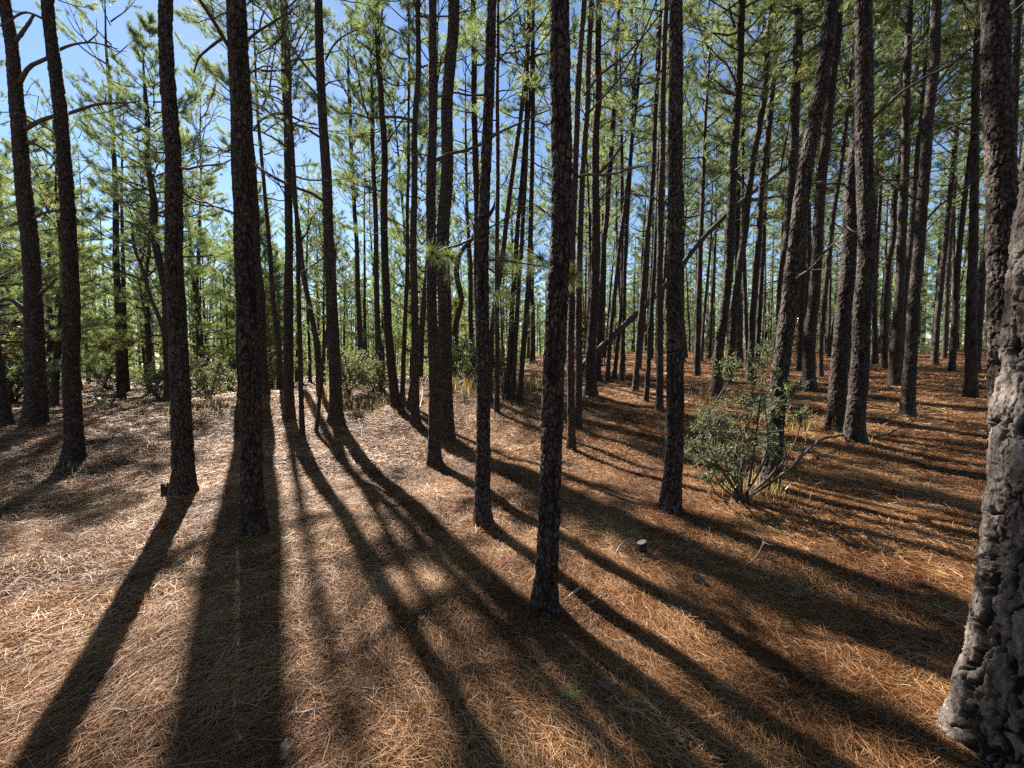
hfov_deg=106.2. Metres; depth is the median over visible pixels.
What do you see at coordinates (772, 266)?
pine tree
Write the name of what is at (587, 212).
pine tree
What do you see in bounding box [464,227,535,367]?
pine tree
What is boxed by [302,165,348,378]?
pine tree
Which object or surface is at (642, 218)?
pine tree
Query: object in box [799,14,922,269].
pine tree
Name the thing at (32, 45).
sky
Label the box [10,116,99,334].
pine tree
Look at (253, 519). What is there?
pine tree
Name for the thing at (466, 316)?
pine tree
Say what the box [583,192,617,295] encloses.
pine tree
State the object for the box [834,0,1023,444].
pine tree
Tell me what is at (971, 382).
pine tree
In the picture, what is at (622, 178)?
pine tree
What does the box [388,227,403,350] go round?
pine tree
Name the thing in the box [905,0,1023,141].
pine tree
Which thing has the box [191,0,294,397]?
pine tree
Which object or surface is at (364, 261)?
pine tree
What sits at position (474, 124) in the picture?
pine tree
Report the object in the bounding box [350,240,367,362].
pine tree
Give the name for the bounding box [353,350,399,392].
leafy shrub
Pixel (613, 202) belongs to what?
pine tree
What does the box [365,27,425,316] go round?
pine tree
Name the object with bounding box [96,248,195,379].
pine tree
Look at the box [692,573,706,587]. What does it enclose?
pine cone
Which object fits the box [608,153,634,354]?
pine tree
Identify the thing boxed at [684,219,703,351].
pine tree
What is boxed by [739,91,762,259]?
pine tree
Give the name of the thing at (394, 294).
pine tree
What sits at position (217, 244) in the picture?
pine tree
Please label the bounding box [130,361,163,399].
leafy shrub
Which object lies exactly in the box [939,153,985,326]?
pine tree
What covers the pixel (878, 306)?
pine tree
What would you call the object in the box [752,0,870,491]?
pine tree
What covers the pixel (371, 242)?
pine tree
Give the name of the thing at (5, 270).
pine tree
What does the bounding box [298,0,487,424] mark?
pine tree
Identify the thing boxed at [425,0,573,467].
pine tree
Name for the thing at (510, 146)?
pine tree
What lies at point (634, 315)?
leaning dead pine
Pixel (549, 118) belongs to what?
pine tree
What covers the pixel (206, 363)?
leafy shrub
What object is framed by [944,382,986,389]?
fallen log
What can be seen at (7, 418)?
pine tree
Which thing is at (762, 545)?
stick
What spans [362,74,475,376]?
pine tree
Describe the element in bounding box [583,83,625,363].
pine tree
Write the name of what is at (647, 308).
pine tree
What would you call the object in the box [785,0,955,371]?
pine tree
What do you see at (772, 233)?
pine tree
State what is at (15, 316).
pine tree
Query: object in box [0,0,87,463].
pine tree
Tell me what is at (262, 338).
pine tree
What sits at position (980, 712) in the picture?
pine tree
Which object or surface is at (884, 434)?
fallen branch
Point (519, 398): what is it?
pine tree
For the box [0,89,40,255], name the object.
pine tree
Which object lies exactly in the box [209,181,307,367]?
pine tree
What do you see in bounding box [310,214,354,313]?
pine tree
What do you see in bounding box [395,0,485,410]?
pine tree
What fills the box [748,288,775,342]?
pine tree
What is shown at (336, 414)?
pine tree
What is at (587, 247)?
pine tree
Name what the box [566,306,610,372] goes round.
oak sapling
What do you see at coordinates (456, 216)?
pine tree
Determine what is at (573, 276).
pine tree
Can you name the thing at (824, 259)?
pine tree
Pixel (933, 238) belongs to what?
pine tree
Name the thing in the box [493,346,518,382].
leafy shrub
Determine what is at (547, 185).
pine tree
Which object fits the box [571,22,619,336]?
pine tree
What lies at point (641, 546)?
tree stump
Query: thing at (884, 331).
pine tree
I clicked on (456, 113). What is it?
pine tree
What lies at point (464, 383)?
dry grass
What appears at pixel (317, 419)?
pine tree
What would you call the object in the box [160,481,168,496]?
tree stump
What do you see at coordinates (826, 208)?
pine tree
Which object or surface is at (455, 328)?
crooked pine
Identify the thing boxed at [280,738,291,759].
bark flake
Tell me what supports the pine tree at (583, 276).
on the ground at (538, 404)
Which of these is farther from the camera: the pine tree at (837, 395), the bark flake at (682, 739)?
the pine tree at (837, 395)
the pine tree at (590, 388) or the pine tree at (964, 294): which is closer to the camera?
the pine tree at (590, 388)
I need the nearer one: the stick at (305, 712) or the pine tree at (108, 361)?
the stick at (305, 712)
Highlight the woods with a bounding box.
[0,158,1019,377]
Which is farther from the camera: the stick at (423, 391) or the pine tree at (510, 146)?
the pine tree at (510, 146)
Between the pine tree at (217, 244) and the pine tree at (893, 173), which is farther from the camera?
the pine tree at (217, 244)
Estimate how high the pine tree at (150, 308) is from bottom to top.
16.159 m
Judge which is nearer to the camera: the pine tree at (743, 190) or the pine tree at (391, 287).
the pine tree at (743, 190)
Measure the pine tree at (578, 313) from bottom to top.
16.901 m
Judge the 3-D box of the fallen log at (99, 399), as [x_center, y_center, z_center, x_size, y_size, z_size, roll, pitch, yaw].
[-15.095,0.304,15.154,5.679,0.819,1.762,2,3,34]
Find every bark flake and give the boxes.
[233,729,244,743]
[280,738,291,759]
[511,710,523,717]
[544,663,555,668]
[597,680,617,688]
[672,731,684,742]
[712,750,722,760]
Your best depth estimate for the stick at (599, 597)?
2.53 m
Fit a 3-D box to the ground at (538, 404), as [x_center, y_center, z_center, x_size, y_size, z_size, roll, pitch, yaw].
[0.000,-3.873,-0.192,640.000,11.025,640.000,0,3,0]
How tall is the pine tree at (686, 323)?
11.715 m
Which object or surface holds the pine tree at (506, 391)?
on the ground at (538, 404)
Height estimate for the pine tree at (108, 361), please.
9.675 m
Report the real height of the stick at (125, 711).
0.097 m
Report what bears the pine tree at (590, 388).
on the ground at (538, 404)
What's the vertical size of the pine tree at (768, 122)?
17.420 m
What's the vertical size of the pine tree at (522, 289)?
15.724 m
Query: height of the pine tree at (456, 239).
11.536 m
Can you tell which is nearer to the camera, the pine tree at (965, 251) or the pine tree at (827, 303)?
the pine tree at (965, 251)
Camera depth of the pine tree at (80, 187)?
28.84 m
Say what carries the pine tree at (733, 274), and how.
on the ground at (538, 404)
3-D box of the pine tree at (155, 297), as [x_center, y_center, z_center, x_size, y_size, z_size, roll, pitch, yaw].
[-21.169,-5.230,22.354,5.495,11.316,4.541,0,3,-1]
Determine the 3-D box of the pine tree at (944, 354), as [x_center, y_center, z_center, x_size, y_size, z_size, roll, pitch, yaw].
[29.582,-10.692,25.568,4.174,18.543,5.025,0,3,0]
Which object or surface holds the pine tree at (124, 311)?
on the ground at (538, 404)
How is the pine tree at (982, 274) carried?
on the ground at (538, 404)
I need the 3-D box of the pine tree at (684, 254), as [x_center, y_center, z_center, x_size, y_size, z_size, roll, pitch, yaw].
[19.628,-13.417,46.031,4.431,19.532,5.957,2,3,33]
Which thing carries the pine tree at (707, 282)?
on the ground at (538, 404)
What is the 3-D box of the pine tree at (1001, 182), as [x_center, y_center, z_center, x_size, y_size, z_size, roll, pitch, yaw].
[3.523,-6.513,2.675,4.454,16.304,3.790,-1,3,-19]
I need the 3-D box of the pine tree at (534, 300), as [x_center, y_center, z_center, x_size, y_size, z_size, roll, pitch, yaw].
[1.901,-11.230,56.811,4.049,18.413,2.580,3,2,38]
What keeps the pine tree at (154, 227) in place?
on the ground at (538, 404)
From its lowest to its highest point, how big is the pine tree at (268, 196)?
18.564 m
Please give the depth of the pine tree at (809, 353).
11.10 m
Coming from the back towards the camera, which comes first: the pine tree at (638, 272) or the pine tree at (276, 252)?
the pine tree at (638, 272)
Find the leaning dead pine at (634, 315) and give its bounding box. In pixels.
[566,104,851,382]
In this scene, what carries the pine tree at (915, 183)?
on the ground at (538, 404)
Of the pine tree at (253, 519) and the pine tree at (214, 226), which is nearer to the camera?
the pine tree at (253, 519)
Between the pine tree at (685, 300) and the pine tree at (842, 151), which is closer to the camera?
the pine tree at (842, 151)
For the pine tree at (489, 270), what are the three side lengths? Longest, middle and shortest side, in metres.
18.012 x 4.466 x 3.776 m
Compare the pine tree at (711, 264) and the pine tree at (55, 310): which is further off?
the pine tree at (711, 264)
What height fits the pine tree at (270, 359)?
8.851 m
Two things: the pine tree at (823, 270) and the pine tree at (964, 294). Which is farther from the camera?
the pine tree at (823, 270)
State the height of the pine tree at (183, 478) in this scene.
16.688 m
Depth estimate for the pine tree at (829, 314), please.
34.91 m
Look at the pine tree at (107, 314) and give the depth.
41.05 m
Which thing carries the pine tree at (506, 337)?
on the ground at (538, 404)
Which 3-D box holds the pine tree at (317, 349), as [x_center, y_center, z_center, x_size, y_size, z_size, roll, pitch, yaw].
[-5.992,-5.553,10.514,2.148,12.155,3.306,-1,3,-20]
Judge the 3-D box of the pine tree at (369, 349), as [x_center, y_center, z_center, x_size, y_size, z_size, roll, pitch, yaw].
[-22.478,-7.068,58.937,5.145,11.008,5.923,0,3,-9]
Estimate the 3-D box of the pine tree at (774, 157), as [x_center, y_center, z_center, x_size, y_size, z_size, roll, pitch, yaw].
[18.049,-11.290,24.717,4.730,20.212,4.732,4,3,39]
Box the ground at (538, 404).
[0,350,987,767]
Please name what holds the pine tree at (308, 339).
on the ground at (538, 404)
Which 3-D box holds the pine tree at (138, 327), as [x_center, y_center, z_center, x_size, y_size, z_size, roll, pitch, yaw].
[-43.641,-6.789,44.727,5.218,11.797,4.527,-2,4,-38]
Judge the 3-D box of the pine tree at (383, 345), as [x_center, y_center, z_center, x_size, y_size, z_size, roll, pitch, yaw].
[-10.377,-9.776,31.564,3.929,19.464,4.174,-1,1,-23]
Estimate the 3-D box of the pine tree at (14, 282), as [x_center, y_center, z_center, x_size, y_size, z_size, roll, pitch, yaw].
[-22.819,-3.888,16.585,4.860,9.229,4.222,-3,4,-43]
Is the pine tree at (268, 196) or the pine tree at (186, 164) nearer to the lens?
the pine tree at (186, 164)
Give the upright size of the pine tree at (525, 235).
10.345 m
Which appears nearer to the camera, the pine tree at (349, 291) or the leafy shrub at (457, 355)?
the leafy shrub at (457, 355)
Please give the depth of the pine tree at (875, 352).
20.76 m
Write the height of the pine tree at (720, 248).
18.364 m
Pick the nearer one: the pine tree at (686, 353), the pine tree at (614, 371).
the pine tree at (614, 371)
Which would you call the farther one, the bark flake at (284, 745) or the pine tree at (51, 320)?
the pine tree at (51, 320)
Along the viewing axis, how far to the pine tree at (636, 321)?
57.44 m
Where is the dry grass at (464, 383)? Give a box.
[12,351,925,513]
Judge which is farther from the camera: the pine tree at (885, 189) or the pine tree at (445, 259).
the pine tree at (885, 189)
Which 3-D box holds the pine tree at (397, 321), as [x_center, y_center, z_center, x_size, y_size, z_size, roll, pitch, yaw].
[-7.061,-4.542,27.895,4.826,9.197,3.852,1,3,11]
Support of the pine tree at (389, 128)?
on the ground at (538, 404)
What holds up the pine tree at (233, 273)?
on the ground at (538, 404)
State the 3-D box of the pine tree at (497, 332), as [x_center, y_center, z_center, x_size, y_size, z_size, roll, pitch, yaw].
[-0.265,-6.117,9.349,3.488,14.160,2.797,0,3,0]
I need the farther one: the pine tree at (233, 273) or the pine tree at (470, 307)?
the pine tree at (233, 273)
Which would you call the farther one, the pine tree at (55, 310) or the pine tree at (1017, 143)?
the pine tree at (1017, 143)
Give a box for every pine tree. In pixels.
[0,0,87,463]
[0,0,153,428]
[0,19,22,426]
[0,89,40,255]
[0,114,147,407]
[0,140,86,340]
[0,151,103,380]
[0,166,115,380]
[0,184,128,360]
[0,210,45,333]
[0,237,57,356]
[2,221,136,380]
[9,76,103,390]
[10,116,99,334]
[17,278,107,370]
[32,0,162,398]
[41,117,117,381]
[55,5,233,402]
[68,66,163,391]
[79,135,216,388]
[82,308,134,364]
[86,200,211,383]
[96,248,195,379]
[107,278,162,370]
[119,156,153,356]
[119,201,159,373]
[147,113,221,311]
[151,225,235,388]
[157,0,260,497]
[157,49,230,387]
[159,0,300,394]
[173,0,315,389]
[179,0,281,132]
[180,121,214,372]
[183,252,268,361]
[184,0,390,424]
[188,221,269,331]
[189,0,309,539]
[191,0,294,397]
[194,213,303,367]
[199,220,232,359]
[205,0,356,437]
[207,215,295,341]
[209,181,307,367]
[212,252,235,359]
[219,0,316,370]
[247,0,326,395]
[250,0,370,420]
[256,161,282,253]
[259,195,293,357]
[263,241,314,372]
[264,271,313,378]
[265,202,345,381]
[273,201,373,383]
[279,152,339,382]
[284,164,336,347]
[293,192,350,321]
[293,233,320,308]
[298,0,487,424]
[298,1,379,385]
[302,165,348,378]
[305,248,336,432]
[305,316,326,366]
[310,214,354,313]
[315,251,382,381]
[325,310,354,360]
[331,0,438,408]
[332,0,415,391]
[332,118,401,383]
[333,139,391,381]
[334,225,352,353]
[338,280,383,342]
[346,304,374,363]
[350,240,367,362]
[352,246,418,359]
[353,0,443,402]
[360,155,399,377]
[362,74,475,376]
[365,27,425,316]
[366,226,401,333]
[380,231,426,377]
[380,264,437,344]
[388,0,462,443]
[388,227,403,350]
[390,23,473,375]
[392,207,473,339]
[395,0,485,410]
[397,287,437,362]
[417,149,451,311]
[422,221,460,302]
[423,166,464,334]
[425,0,545,384]
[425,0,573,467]
[426,276,467,345]
[437,0,543,529]
[438,17,495,365]
[440,126,479,317]
[450,217,473,363]
[451,257,503,345]
[453,0,541,413]
[453,100,504,218]
[459,0,579,401]
[461,0,577,399]
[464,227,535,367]
[472,234,502,311]
[473,187,548,368]
[480,0,585,399]
[489,238,529,353]
[490,205,525,358]
[496,0,576,404]
[497,0,660,430]
[499,122,527,332]
[500,243,527,338]
[504,104,551,363]
[513,193,548,358]
[518,0,585,262]
[520,247,537,358]
[525,0,687,450]
[526,288,544,354]
[528,0,572,618]
[528,106,587,217]
[535,0,666,396]
[536,171,551,294]
[540,153,578,362]
[570,0,645,380]
[570,20,630,309]
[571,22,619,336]
[575,132,610,353]
[575,160,600,355]
[575,219,588,333]
[576,100,628,258]
[576,147,601,300]
[582,0,668,382]
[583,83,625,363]
[583,94,627,266]
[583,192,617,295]
[585,0,686,381]
[586,0,722,411]
[587,0,667,373]
[587,126,638,270]
[588,79,640,360]
[600,0,669,378]
[600,173,633,357]
[600,174,651,313]
[604,0,715,401]
[605,282,635,346]
[606,238,617,347]
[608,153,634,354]
[610,0,703,391]
[624,145,667,300]
[625,266,665,345]
[625,279,647,350]
[627,209,651,281]
[628,75,700,364]
[632,49,668,367]
[633,0,787,376]
[633,217,663,322]
[634,64,729,251]
[635,110,666,357]
[636,236,651,350]
[641,89,710,303]
[654,264,694,338]
[654,291,691,337]
[656,0,733,516]
[656,125,711,357]
[664,195,694,290]
[665,74,714,362]
[666,116,706,307]
[668,0,814,400]
[684,185,710,300]
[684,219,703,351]
[684,273,708,349]
[686,98,742,358]
[688,0,804,367]
[692,107,729,360]
[693,0,806,370]
[695,0,818,382]
[700,0,822,380]
[703,206,734,343]
[707,91,756,360]
[711,228,750,299]
[713,179,740,302]
[718,216,755,293]
[720,4,823,363]
[730,0,853,344]
[737,0,924,392]
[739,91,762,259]
[747,210,779,350]
[748,8,848,361]
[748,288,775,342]
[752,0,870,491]
[753,0,888,370]
[757,0,857,431]
[766,58,842,262]
[766,224,823,282]
[767,146,830,267]
[767,174,830,245]
[768,124,801,253]
[773,80,848,222]
[784,3,838,325]
[785,0,923,233]
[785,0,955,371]
[797,16,935,237]
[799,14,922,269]
[800,2,916,376]
[811,150,844,303]
[811,176,843,353]
[811,206,841,329]
[813,200,837,351]
[817,290,836,335]
[818,278,836,336]
[822,2,969,363]
[822,155,846,312]
[824,122,889,357]
[828,3,948,363]
[834,0,982,368]
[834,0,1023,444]
[838,0,1011,417]
[871,284,881,333]
[872,0,1012,385]
[873,0,984,352]
[873,74,938,340]
[874,0,980,375]
[877,193,907,269]
[879,1,1023,364]
[880,163,945,295]
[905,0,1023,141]
[910,0,1023,370]
[912,0,1023,220]
[912,87,984,358]
[915,0,1023,396]
[926,145,984,349]
[929,114,969,340]
[934,144,1023,767]
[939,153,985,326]
[941,233,986,342]
[942,0,1023,370]
[954,19,1023,365]
[978,116,1022,262]
[979,0,1019,483]
[979,59,1023,209]
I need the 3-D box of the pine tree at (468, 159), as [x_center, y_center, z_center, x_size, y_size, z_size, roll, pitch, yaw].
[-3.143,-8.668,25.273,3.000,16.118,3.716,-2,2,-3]
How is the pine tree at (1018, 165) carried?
on the ground at (538, 404)
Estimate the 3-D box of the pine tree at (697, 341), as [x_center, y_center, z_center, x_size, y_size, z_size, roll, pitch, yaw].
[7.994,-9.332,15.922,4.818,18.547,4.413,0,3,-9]
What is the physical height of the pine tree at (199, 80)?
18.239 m
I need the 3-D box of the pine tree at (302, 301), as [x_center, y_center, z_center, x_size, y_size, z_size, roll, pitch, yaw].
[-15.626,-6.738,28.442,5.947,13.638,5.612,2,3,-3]
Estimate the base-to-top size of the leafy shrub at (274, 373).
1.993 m
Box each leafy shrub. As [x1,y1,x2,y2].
[4,347,90,397]
[5,355,61,402]
[81,358,133,389]
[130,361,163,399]
[189,354,236,399]
[193,351,236,392]
[268,359,283,386]
[319,345,379,394]
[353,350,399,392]
[452,331,494,380]
[464,354,502,376]
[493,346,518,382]
[693,334,727,356]
[760,334,775,356]
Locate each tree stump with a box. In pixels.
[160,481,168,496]
[635,539,646,557]
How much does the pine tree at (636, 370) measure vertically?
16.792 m
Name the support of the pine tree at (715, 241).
on the ground at (538, 404)
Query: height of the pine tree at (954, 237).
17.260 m
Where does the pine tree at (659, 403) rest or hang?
on the ground at (538, 404)
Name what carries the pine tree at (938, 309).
on the ground at (538, 404)
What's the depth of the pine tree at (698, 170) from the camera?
27.24 m
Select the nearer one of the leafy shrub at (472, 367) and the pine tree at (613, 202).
the leafy shrub at (472, 367)
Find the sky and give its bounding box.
[0,0,1023,365]
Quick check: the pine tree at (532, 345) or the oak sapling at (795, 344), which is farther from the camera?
the pine tree at (532, 345)
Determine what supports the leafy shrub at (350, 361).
on the ground at (538, 404)
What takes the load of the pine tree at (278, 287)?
on the ground at (538, 404)
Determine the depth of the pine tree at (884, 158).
14.69 m
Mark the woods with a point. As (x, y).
(924, 328)
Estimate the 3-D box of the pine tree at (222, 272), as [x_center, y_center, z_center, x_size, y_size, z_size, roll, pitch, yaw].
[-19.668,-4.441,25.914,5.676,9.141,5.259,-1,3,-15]
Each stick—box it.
[7,645,47,656]
[109,671,194,712]
[286,694,344,716]
[420,372,428,407]
[421,714,439,729]
[560,585,583,602]
[585,594,606,606]
[613,537,632,557]
[719,696,739,718]
[740,533,772,568]
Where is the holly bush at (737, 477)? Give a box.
[684,342,818,503]
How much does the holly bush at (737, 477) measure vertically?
1.825 m
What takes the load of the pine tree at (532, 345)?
on the ground at (538, 404)
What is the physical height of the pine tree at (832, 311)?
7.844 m
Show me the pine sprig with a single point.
(570, 698)
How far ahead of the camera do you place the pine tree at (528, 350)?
44.56 m
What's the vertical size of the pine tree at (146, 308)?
11.950 m
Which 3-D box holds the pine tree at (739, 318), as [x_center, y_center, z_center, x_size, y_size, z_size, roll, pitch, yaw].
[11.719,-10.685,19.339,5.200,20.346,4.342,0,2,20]
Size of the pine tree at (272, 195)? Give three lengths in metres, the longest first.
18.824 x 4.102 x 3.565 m
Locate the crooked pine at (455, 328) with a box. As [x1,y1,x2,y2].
[449,142,519,375]
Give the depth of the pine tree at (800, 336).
17.26 m
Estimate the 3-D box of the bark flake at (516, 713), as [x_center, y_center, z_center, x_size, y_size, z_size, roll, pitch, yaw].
[0.024,1.437,1.677,0.064,0.016,0.037,13,-1,-24]
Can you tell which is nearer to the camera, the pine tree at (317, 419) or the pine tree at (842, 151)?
the pine tree at (317, 419)
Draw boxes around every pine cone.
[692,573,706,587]
[790,588,807,599]
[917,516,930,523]
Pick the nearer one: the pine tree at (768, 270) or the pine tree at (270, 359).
the pine tree at (270, 359)
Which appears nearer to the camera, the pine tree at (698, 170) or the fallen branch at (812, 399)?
the fallen branch at (812, 399)
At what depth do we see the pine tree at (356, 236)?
13.46 m
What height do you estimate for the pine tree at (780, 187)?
18.600 m
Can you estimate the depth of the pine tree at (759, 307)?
19.87 m
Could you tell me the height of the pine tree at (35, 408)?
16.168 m
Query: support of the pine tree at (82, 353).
on the ground at (538, 404)
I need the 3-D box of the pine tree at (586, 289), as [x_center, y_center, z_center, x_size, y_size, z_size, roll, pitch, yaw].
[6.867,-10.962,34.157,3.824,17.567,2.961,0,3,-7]
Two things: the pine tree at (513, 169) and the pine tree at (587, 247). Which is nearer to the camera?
the pine tree at (513, 169)
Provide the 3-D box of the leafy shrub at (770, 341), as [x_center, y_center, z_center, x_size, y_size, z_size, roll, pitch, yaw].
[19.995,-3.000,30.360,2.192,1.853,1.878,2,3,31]
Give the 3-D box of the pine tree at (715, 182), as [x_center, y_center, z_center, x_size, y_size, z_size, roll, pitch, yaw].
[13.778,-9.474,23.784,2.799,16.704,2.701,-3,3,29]
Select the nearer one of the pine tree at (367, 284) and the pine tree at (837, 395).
the pine tree at (837, 395)
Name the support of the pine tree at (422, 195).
on the ground at (538, 404)
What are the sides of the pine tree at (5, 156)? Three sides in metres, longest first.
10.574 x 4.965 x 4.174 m
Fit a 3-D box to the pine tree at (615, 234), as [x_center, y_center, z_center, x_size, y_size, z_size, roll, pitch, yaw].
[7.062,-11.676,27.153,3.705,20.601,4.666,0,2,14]
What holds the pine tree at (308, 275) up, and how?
on the ground at (538, 404)
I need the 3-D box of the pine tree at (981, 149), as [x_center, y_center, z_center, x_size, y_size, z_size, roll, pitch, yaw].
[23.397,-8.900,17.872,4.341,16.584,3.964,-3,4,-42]
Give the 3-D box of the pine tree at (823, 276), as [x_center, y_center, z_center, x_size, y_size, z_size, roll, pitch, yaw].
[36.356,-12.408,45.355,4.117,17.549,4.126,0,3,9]
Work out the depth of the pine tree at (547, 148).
16.67 m
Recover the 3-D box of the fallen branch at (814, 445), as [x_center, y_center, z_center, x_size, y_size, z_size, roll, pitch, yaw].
[4.997,1.074,6.332,2.445,0.307,0.183,-2,3,-35]
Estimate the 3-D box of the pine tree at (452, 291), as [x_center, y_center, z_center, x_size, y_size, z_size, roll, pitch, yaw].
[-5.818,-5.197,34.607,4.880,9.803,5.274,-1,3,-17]
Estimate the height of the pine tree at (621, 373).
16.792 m
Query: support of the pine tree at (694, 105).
on the ground at (538, 404)
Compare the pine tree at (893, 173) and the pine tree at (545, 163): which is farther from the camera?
the pine tree at (545, 163)
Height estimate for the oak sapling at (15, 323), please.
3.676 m
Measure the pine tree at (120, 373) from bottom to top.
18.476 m
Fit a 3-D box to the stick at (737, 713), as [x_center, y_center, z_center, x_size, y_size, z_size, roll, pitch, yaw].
[1.000,1.458,1.745,0.042,0.031,0.123,0,3,-10]
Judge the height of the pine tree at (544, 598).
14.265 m
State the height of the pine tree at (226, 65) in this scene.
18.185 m
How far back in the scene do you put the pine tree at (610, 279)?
54.98 m
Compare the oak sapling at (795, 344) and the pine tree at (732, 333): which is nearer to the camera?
the pine tree at (732, 333)
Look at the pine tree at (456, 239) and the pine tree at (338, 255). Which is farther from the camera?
the pine tree at (338, 255)
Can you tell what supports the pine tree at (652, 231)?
on the ground at (538, 404)
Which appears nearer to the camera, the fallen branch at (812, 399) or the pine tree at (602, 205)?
the fallen branch at (812, 399)
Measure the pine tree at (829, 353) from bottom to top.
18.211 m
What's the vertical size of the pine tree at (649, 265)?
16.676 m
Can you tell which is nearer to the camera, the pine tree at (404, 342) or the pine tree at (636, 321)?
the pine tree at (404, 342)
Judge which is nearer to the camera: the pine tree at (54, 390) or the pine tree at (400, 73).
the pine tree at (54, 390)
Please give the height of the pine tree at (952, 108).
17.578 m
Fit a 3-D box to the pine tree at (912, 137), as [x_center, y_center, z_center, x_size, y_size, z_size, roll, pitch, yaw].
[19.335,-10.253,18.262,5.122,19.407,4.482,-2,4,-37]
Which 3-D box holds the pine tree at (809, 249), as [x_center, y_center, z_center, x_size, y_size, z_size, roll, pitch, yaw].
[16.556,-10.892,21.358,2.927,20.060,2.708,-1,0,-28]
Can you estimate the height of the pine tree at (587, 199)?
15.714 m
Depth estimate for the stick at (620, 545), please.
3.18 m
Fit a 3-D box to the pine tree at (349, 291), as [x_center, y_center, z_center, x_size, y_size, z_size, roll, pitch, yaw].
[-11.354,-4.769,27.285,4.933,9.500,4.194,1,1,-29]
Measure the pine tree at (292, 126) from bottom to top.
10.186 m
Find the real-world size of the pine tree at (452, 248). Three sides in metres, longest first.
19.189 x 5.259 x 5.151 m
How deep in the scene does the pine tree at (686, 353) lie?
30.21 m
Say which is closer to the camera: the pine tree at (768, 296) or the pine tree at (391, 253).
the pine tree at (391, 253)
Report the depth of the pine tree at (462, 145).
27.24 m
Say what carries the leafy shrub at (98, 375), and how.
on the ground at (538, 404)
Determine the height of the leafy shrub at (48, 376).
2.174 m
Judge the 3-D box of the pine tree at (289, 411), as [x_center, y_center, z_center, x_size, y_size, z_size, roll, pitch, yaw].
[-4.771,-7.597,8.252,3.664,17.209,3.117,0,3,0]
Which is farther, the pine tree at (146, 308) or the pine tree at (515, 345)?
the pine tree at (146, 308)
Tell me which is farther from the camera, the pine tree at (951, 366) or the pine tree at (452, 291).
the pine tree at (452, 291)
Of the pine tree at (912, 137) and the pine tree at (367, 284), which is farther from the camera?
the pine tree at (367, 284)
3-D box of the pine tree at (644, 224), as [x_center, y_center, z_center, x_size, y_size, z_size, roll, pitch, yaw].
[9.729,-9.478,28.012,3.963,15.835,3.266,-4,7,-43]
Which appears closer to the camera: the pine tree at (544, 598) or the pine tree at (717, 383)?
the pine tree at (544, 598)
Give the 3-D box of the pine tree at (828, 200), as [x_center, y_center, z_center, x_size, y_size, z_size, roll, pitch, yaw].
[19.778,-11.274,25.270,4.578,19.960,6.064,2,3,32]
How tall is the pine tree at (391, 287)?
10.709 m
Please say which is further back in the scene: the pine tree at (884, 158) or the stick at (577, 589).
the pine tree at (884, 158)
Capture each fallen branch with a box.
[789,434,843,469]
[800,398,826,399]
[869,381,895,392]
[872,427,900,437]
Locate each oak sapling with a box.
[0,308,23,399]
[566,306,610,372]
[792,318,816,363]
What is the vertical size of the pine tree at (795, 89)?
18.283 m
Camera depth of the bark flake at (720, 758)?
1.50 m
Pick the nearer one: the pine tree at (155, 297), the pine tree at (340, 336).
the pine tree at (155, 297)
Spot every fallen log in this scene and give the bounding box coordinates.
[87,384,160,406]
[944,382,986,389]
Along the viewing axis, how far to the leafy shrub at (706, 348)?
30.19 m
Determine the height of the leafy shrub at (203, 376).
1.255 m
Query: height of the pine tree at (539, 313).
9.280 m
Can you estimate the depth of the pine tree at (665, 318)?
50.77 m
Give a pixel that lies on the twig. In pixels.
(541, 699)
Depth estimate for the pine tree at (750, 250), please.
44.00 m
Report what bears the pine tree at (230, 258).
on the ground at (538, 404)
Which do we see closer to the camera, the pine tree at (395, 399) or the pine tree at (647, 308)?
the pine tree at (395, 399)
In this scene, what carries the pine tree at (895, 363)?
on the ground at (538, 404)
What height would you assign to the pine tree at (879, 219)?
20.112 m
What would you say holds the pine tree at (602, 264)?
on the ground at (538, 404)
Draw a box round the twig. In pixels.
[527,691,554,703]
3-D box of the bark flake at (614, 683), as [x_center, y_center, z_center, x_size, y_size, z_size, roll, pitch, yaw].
[0.458,1.434,1.839,0.102,0.030,0.056,-7,-12,16]
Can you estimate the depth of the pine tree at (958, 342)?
37.73 m
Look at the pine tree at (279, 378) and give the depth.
12.71 m
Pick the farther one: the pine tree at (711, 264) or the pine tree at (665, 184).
the pine tree at (711, 264)
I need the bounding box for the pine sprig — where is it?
[547,674,587,705]
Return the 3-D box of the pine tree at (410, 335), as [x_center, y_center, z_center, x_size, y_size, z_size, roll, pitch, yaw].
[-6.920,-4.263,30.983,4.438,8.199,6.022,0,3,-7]
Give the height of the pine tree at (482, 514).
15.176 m
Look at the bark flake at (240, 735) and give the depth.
1.60 m

